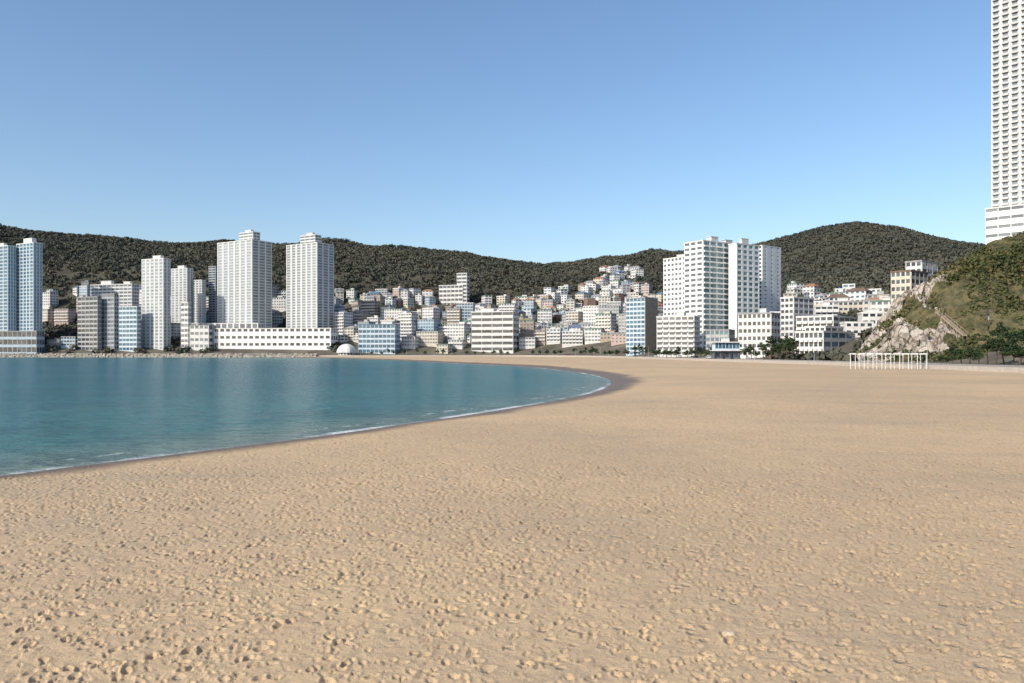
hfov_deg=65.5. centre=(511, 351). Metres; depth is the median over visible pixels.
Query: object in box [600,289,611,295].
hillside house
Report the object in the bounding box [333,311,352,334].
building
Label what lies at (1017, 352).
broadleaf tree
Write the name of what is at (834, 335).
window
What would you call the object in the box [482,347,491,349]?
window
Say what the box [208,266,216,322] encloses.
apartment tower
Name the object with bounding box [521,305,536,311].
hillside house
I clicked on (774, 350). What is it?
broadleaf tree
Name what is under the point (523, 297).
hillside house
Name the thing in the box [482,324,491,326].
window
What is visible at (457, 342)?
building
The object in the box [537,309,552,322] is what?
building
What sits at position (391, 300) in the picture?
hillside house
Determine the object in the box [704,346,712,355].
broadleaf tree
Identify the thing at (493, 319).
window
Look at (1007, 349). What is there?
broadleaf tree
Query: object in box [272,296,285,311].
building
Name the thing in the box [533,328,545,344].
building
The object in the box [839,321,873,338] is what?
building
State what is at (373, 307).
building
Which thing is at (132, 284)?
window panes
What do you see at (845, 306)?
building
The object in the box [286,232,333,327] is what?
apartment tower
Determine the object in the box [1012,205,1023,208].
window
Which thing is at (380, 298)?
hillside house
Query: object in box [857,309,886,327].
building
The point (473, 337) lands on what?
window
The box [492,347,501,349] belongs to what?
window
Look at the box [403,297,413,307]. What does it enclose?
hillside house
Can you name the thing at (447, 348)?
building
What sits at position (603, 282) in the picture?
hillside house
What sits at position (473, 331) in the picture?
window
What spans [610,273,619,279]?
hillside house
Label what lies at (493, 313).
window
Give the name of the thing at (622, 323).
building
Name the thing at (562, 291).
hillside house
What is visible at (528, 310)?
hillside house
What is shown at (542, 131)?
sky
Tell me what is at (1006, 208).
window
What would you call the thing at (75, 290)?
hillside house
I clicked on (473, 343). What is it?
window
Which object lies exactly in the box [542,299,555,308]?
hillside house
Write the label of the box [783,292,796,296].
hillside house
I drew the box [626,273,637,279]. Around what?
hillside house
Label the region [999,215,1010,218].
window
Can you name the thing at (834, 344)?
window
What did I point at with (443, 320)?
hillside house
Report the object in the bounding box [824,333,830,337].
window
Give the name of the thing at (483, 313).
window
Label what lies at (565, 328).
hillside house
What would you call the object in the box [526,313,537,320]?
hillside house
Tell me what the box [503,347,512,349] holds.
window
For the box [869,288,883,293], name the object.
hillside house
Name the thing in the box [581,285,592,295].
hillside house
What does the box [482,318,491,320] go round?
window
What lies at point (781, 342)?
pine tree
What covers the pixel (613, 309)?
building
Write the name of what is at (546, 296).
hillside house
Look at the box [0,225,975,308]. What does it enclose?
hills
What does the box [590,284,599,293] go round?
hillside house
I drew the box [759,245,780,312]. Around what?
apartment block
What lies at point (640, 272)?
hillside house
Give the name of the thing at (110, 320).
office block
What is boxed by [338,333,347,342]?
hillside house
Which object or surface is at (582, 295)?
hillside house
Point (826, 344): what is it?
window
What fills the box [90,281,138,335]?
apartment block
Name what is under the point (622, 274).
hillside house
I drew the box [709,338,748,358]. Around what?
watch house
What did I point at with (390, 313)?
building
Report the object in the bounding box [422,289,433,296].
hillside house
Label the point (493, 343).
window
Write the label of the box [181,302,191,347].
office block
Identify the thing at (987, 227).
window
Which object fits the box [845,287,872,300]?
hillside house
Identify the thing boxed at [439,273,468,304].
hillside block
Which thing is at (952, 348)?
pine tree
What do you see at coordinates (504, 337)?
window
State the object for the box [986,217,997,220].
window
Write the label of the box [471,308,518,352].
office block
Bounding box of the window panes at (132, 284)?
[91,284,138,305]
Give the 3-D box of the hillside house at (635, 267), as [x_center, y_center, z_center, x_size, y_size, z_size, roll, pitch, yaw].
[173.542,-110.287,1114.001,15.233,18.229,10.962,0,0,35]
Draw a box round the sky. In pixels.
[0,0,990,263]
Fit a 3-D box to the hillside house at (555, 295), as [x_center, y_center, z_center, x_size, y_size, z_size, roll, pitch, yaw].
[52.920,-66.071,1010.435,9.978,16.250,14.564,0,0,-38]
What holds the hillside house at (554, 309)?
on the town ground
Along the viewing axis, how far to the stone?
14.05 m
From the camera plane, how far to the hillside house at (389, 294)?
1015.50 m
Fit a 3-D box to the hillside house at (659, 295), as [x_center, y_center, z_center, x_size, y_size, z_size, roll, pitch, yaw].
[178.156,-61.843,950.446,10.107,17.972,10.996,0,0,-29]
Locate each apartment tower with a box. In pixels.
[141,255,170,349]
[171,265,192,322]
[193,280,205,322]
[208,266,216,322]
[217,230,271,327]
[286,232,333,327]
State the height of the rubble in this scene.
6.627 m
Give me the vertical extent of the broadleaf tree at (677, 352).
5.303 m
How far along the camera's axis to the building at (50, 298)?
1006.23 m
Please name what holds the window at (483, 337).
in the office block at (494, 329)
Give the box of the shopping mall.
[191,323,337,349]
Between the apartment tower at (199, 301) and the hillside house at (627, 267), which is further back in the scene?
the hillside house at (627, 267)
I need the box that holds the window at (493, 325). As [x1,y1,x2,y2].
[492,324,501,326]
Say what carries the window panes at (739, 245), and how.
in the apartment block at (711, 282)
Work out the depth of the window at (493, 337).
823.31 m
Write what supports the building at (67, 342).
on the town ground
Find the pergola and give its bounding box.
[850,353,927,368]
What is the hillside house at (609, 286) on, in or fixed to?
on the hills at (67, 272)
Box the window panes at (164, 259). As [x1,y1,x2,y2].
[142,259,169,348]
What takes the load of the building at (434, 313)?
on the town ground
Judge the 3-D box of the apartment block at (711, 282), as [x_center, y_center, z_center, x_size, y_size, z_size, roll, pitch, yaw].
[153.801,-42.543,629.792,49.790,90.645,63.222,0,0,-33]
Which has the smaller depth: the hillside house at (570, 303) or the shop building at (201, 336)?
the shop building at (201, 336)
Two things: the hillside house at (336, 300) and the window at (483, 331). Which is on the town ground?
the hillside house at (336, 300)
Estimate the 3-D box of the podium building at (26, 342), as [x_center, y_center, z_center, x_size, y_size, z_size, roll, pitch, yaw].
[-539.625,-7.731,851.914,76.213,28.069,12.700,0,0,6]
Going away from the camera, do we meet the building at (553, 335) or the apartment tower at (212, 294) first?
the building at (553, 335)
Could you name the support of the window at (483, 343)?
in the office block at (494, 329)
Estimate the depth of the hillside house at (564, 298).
995.47 m
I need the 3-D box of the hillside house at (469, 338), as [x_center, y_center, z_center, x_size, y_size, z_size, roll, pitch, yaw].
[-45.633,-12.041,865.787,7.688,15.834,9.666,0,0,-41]
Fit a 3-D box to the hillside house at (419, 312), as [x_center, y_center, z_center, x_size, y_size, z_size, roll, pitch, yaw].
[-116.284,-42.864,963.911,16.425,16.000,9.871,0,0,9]
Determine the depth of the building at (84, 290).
1015.95 m
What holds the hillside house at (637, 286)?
on the hills at (67, 272)
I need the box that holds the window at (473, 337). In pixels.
[472,336,481,338]
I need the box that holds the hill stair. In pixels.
[935,308,966,340]
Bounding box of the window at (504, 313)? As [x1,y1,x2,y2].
[503,312,512,314]
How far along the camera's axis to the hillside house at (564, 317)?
910.69 m
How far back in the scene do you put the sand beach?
20.69 m
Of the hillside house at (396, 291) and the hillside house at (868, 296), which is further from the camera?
the hillside house at (396, 291)
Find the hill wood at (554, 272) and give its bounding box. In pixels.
[0,221,985,360]
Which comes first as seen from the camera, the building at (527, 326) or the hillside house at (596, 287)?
the building at (527, 326)
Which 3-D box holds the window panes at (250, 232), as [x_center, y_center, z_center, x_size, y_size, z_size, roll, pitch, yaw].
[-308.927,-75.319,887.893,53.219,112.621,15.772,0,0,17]
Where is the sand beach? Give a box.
[0,356,1023,682]
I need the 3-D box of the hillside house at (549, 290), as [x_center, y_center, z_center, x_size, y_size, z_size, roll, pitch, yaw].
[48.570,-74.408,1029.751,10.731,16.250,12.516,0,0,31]
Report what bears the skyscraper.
on the town ground
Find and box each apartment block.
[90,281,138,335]
[656,312,699,356]
[663,236,759,348]
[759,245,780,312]
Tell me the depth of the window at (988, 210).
462.68 m
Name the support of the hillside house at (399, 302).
on the town ground
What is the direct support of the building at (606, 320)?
on the town ground
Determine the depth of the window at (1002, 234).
457.57 m
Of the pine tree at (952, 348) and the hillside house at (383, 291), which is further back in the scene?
the hillside house at (383, 291)
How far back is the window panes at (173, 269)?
910.66 m
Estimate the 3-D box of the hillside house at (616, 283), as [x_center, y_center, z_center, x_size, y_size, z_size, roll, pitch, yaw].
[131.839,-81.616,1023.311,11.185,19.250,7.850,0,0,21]
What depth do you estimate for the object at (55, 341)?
867.91 m
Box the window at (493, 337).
[492,336,501,338]
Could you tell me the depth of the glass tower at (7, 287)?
859.27 m
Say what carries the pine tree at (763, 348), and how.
on the town ground
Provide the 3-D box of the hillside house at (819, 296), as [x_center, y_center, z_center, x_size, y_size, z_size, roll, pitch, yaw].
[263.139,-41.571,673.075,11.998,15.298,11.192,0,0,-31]
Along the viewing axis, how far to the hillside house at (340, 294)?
1005.61 m
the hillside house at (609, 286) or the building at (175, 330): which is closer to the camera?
the building at (175, 330)
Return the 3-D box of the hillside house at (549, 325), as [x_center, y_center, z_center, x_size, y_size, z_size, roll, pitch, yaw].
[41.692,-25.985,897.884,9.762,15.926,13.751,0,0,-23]
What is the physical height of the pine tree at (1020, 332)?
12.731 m
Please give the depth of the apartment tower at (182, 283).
910.58 m
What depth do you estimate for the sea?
99.42 m
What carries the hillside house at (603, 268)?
on the hills at (67, 272)
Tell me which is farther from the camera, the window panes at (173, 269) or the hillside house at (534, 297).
the hillside house at (534, 297)
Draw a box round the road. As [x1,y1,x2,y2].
[633,356,1019,366]
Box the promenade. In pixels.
[315,355,1023,372]
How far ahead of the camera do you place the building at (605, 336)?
804.71 m
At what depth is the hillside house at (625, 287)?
1005.68 m
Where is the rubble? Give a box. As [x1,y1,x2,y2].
[0,353,317,357]
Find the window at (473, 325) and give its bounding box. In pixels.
[472,324,481,326]
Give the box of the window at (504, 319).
[503,318,512,320]
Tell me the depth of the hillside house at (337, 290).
1018.91 m
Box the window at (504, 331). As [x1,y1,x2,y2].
[503,330,512,332]
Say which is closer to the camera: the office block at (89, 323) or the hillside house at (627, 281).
the office block at (89, 323)
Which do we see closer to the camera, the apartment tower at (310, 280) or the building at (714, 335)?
the building at (714, 335)
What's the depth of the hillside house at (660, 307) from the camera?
888.36 m
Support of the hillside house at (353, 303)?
on the town ground
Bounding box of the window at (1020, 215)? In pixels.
[1012,214,1023,217]
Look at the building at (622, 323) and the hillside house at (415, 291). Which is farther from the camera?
the hillside house at (415, 291)
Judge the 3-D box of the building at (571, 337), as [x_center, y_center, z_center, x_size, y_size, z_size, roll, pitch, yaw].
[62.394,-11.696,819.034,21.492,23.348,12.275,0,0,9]
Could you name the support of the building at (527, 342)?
on the town ground
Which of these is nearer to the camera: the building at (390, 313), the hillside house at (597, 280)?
the building at (390, 313)
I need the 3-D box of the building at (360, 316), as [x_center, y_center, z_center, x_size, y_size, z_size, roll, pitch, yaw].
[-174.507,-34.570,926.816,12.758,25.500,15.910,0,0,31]
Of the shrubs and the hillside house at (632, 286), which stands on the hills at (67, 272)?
the hillside house at (632, 286)
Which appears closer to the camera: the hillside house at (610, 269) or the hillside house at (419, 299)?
the hillside house at (419, 299)
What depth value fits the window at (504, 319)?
819.60 m
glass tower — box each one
[0,243,15,330]
[16,238,42,330]
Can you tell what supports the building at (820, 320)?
on the town ground
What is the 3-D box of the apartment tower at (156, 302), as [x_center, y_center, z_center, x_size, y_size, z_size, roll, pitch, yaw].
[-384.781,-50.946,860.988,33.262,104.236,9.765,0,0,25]
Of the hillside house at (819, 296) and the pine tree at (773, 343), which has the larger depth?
the hillside house at (819, 296)
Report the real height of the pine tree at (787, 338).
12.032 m
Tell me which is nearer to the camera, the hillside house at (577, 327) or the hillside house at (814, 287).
the hillside house at (814, 287)
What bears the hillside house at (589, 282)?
on the hills at (67, 272)
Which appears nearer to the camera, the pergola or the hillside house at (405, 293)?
the pergola
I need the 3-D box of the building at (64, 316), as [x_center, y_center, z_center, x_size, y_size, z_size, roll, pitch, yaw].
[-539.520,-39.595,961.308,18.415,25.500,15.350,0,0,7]
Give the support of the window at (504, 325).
in the office block at (494, 329)
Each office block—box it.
[77,296,101,350]
[101,293,118,349]
[119,306,140,351]
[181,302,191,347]
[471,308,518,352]
[626,297,657,355]
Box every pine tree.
[746,344,756,358]
[757,342,767,359]
[763,335,777,359]
[774,338,785,359]
[781,335,791,350]
[781,340,792,359]
[787,339,799,353]
[948,344,957,363]
[975,335,994,363]
[988,322,1009,356]
[989,341,1007,364]
[992,332,1010,363]
[1016,329,1023,343]
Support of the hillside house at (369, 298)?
on the town ground
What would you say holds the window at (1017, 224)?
in the skyscraper
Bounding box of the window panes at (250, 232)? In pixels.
[218,232,259,322]
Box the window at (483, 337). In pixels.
[482,336,491,338]
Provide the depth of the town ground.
823.26 m
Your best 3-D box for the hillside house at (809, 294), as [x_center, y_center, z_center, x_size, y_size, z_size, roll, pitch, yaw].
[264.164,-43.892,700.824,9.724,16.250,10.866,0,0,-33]
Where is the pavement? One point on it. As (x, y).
(857, 361)
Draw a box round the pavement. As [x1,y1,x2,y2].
[570,355,1023,366]
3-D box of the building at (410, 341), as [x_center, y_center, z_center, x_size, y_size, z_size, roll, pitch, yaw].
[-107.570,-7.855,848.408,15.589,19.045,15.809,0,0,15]
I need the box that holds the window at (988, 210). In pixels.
[986,208,997,211]
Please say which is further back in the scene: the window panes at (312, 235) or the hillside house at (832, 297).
the window panes at (312, 235)
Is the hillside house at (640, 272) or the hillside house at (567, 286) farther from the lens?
the hillside house at (640, 272)
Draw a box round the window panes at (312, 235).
[287,235,320,327]
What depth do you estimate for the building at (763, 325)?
445.33 m
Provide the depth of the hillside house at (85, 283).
1059.22 m
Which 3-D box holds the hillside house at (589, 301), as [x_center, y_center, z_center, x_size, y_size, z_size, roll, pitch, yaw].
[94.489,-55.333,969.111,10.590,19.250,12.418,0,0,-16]
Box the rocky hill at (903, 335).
[856,234,1023,361]
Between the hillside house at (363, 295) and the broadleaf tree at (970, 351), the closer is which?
the broadleaf tree at (970, 351)
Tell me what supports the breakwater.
in the sea
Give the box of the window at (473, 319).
[472,318,481,320]
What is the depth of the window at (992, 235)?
462.51 m
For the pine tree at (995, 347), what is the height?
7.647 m
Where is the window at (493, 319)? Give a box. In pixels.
[492,318,501,320]
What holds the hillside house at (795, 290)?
on the town ground
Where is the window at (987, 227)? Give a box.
[986,225,997,228]
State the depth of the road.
256.93 m
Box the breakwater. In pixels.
[15,354,315,357]
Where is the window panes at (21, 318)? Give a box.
[17,243,41,329]
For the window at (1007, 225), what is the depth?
458.02 m
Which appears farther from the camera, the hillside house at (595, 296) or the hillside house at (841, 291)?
the hillside house at (595, 296)
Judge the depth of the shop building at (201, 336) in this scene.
846.00 m
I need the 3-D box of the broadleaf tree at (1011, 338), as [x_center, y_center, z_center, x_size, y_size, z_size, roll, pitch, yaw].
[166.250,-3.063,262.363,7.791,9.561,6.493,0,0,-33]
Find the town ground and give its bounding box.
[42,273,1023,365]
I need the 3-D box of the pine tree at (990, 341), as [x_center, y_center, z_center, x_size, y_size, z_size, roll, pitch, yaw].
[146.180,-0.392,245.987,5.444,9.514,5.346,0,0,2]
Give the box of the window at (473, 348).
[472,347,481,349]
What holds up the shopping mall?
on the town ground
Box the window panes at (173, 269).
[172,269,191,321]
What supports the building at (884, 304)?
on the town ground
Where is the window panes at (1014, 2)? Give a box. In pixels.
[994,0,1023,206]
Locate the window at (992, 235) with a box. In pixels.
[986,234,997,237]
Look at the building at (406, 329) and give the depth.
867.60 m
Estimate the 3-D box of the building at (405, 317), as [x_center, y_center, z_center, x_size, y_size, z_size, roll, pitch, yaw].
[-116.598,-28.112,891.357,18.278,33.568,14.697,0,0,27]
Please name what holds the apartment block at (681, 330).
on the town ground
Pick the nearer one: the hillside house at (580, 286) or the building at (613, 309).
the building at (613, 309)
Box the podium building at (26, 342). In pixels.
[0,331,44,353]
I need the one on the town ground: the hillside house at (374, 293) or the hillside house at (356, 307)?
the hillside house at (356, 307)
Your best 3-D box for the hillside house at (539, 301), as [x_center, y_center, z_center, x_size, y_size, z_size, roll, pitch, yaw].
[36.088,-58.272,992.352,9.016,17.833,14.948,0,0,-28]
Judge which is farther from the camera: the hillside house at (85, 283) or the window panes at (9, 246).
the hillside house at (85, 283)
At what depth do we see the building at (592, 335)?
810.46 m
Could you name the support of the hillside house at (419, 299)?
on the hills at (67, 272)
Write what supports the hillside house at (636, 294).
on the town ground
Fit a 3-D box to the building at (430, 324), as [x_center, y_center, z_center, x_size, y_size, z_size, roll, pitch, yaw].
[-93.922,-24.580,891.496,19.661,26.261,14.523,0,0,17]
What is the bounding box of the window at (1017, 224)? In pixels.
[1012,223,1023,226]
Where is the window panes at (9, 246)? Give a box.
[9,246,14,328]
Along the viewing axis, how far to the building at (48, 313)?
964.75 m
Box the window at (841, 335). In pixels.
[839,333,844,337]
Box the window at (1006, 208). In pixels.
[999,207,1010,210]
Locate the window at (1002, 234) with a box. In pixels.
[999,233,1010,236]
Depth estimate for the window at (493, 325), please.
823.31 m
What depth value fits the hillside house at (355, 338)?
865.24 m
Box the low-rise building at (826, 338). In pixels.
[795,326,853,353]
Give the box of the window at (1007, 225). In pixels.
[999,224,1010,227]
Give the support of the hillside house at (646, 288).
on the town ground
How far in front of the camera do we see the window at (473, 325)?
830.18 m
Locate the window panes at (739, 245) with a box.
[664,241,757,348]
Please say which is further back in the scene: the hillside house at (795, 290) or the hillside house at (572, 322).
the hillside house at (572, 322)
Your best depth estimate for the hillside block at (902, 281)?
399.18 m
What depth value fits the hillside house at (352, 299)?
1002.42 m
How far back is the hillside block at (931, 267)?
434.16 m
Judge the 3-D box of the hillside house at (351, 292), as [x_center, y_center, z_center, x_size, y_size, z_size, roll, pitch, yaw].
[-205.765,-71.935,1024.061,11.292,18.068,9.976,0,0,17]
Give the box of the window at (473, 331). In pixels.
[472,330,481,332]
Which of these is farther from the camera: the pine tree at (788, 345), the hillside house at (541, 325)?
the hillside house at (541, 325)
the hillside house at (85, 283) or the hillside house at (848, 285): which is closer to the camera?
the hillside house at (848, 285)
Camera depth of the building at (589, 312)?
872.87 m
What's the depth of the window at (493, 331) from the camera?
823.31 m
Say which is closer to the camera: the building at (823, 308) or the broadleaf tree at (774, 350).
the broadleaf tree at (774, 350)
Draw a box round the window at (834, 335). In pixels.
[832,333,837,337]
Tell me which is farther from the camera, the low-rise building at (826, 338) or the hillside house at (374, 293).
the hillside house at (374, 293)
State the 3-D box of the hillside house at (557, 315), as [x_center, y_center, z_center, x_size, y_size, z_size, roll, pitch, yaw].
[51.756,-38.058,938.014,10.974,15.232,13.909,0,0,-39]
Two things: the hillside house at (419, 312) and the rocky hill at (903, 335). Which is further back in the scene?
the hillside house at (419, 312)
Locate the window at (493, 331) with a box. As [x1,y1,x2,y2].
[492,330,501,332]
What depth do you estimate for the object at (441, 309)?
940.19 m
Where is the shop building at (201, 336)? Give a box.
[190,325,215,350]
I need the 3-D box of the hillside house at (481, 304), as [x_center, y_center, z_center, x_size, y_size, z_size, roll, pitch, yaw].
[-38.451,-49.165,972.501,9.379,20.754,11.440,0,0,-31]
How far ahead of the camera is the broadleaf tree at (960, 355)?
245.66 m
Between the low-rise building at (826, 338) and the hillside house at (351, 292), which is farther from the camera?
the hillside house at (351, 292)
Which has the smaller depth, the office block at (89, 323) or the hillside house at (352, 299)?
the office block at (89, 323)
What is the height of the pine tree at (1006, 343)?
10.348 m
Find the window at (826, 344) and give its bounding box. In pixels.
[824,342,830,346]
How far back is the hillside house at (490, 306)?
970.72 m
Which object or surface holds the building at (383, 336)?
on the town ground
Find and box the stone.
[722,630,736,636]
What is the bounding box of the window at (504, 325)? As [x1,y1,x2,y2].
[503,324,512,326]
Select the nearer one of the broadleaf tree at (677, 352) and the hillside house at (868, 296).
the broadleaf tree at (677, 352)
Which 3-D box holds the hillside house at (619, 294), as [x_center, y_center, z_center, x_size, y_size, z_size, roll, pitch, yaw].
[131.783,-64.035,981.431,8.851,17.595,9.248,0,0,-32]
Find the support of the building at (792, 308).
on the town ground
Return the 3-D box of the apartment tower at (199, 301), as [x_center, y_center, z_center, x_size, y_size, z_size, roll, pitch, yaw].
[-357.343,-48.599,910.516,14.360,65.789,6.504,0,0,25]
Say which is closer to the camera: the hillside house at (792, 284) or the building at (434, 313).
the hillside house at (792, 284)
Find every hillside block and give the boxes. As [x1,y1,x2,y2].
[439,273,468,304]
[890,270,928,303]
[905,260,937,280]
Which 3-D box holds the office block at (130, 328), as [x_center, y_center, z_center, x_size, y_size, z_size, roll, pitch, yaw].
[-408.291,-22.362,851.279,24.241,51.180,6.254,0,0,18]
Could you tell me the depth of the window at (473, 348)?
830.18 m
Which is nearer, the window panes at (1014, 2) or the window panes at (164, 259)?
the window panes at (1014, 2)
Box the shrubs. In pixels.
[853,231,1023,361]
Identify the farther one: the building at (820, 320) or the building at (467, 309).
the building at (467, 309)
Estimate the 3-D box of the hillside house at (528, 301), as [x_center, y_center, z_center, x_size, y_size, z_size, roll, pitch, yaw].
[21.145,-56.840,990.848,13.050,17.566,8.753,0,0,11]
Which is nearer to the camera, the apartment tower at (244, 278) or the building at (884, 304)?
the building at (884, 304)
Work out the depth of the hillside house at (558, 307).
970.26 m
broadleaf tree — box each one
[672,350,680,357]
[687,348,694,357]
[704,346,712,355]
[740,346,751,358]
[768,346,779,359]
[938,355,946,362]
[950,349,968,363]
[962,347,974,363]
[971,350,986,363]
[1003,328,1022,344]
[1003,342,1023,364]
[1008,344,1023,364]
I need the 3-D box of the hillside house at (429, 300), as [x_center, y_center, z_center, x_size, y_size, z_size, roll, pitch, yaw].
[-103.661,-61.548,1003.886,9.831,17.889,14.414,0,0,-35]
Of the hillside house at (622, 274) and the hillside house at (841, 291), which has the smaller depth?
the hillside house at (841, 291)
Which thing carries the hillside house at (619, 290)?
on the town ground
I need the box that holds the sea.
[0,357,610,475]
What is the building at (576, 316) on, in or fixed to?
on the town ground
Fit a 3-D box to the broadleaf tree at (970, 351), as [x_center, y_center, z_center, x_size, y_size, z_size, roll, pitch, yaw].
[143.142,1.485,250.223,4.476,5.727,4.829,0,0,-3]
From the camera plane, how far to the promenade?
300.04 m
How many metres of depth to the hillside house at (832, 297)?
574.80 m
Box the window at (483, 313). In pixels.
[482,312,491,314]
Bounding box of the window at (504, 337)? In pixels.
[503,336,512,338]
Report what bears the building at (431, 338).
on the town ground
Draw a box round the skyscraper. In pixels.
[985,0,1023,243]
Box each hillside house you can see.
[73,286,78,295]
[81,280,89,285]
[334,288,343,295]
[334,296,339,304]
[336,290,343,303]
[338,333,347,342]
[344,326,357,340]
[346,288,357,298]
[348,297,359,303]
[351,301,360,305]
[352,305,360,310]
[353,333,357,342]
[360,293,369,300]
[364,295,375,300]
[368,292,382,296]
[375,289,389,295]
[375,295,386,307]
[385,292,392,297]
[385,297,395,307]
[393,286,404,296]
[396,298,402,306]
[401,289,410,299]
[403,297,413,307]
[409,288,420,296]
[409,309,421,316]
[415,293,423,304]
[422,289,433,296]
[424,295,434,304]
[440,317,446,323]
[466,333,471,342]
[475,302,485,307]
[481,295,491,304]
[486,305,495,307]
[496,294,509,304]
[512,298,521,307]
[515,295,528,301]
[519,314,527,322]
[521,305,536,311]
[523,308,533,314]
[524,299,534,304]
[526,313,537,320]
[529,294,539,304]
[535,297,546,308]
[537,321,546,329]
[538,294,550,298]
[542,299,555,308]
[544,287,554,294]
[545,321,555,327]
[547,292,559,300]
[547,306,556,312]
[553,312,561,320]
[555,287,567,294]
[555,305,565,309]
[557,323,570,327]
[558,284,571,292]
[559,326,568,330]
[561,295,571,303]
[562,312,565,322]
[565,320,578,324]
[566,298,575,309]
[569,325,581,330]
[575,291,588,302]
[578,283,586,290]
[578,322,589,332]
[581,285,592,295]
[584,281,595,286]
[584,298,595,305]
[589,294,600,300]
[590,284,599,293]
[593,277,604,284]
[598,296,610,305]
[599,265,608,271]
[600,279,608,287]
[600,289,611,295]
[601,284,615,289]
[607,266,616,273]
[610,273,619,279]
[610,280,619,288]
[611,295,620,300]
[611,334,625,345]
[613,270,624,280]
[614,289,623,293]
[614,292,623,300]
[619,283,629,293]
[621,280,634,284]
[624,264,632,271]
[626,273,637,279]
[630,266,641,269]
[630,269,643,276]
[630,282,635,289]
[630,292,642,296]
[634,282,644,291]
[641,283,651,295]
[656,292,662,301]
[658,303,662,312]
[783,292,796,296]
[786,288,800,294]
[787,281,803,291]
[803,283,820,293]
[803,292,820,297]
[814,293,828,299]
[826,294,850,300]
[829,289,844,295]
[834,287,851,291]
[842,284,855,287]
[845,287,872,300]
[865,291,889,299]
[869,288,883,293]
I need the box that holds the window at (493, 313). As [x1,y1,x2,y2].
[492,312,501,314]
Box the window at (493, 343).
[492,342,501,344]
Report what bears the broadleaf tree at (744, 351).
on the town ground
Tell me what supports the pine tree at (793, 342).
on the town ground
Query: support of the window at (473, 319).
in the office block at (494, 329)
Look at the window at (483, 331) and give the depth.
826.74 m
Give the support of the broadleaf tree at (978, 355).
on the town ground
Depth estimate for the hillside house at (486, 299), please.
993.65 m
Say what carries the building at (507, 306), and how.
on the town ground
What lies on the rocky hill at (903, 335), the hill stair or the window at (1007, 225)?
the hill stair
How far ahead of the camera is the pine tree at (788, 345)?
356.03 m
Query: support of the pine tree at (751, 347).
on the town ground
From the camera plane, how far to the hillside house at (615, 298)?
964.89 m
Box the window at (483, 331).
[482,330,491,332]
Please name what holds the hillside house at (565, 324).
on the town ground
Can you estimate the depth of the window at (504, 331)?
819.60 m
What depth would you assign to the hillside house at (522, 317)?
925.20 m
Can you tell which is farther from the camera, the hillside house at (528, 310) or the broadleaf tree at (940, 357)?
the hillside house at (528, 310)
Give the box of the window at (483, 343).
[482,342,491,344]
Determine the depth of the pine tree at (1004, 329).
266.12 m
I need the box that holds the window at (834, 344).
[832,342,837,346]
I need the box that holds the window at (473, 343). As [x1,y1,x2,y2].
[472,342,481,344]

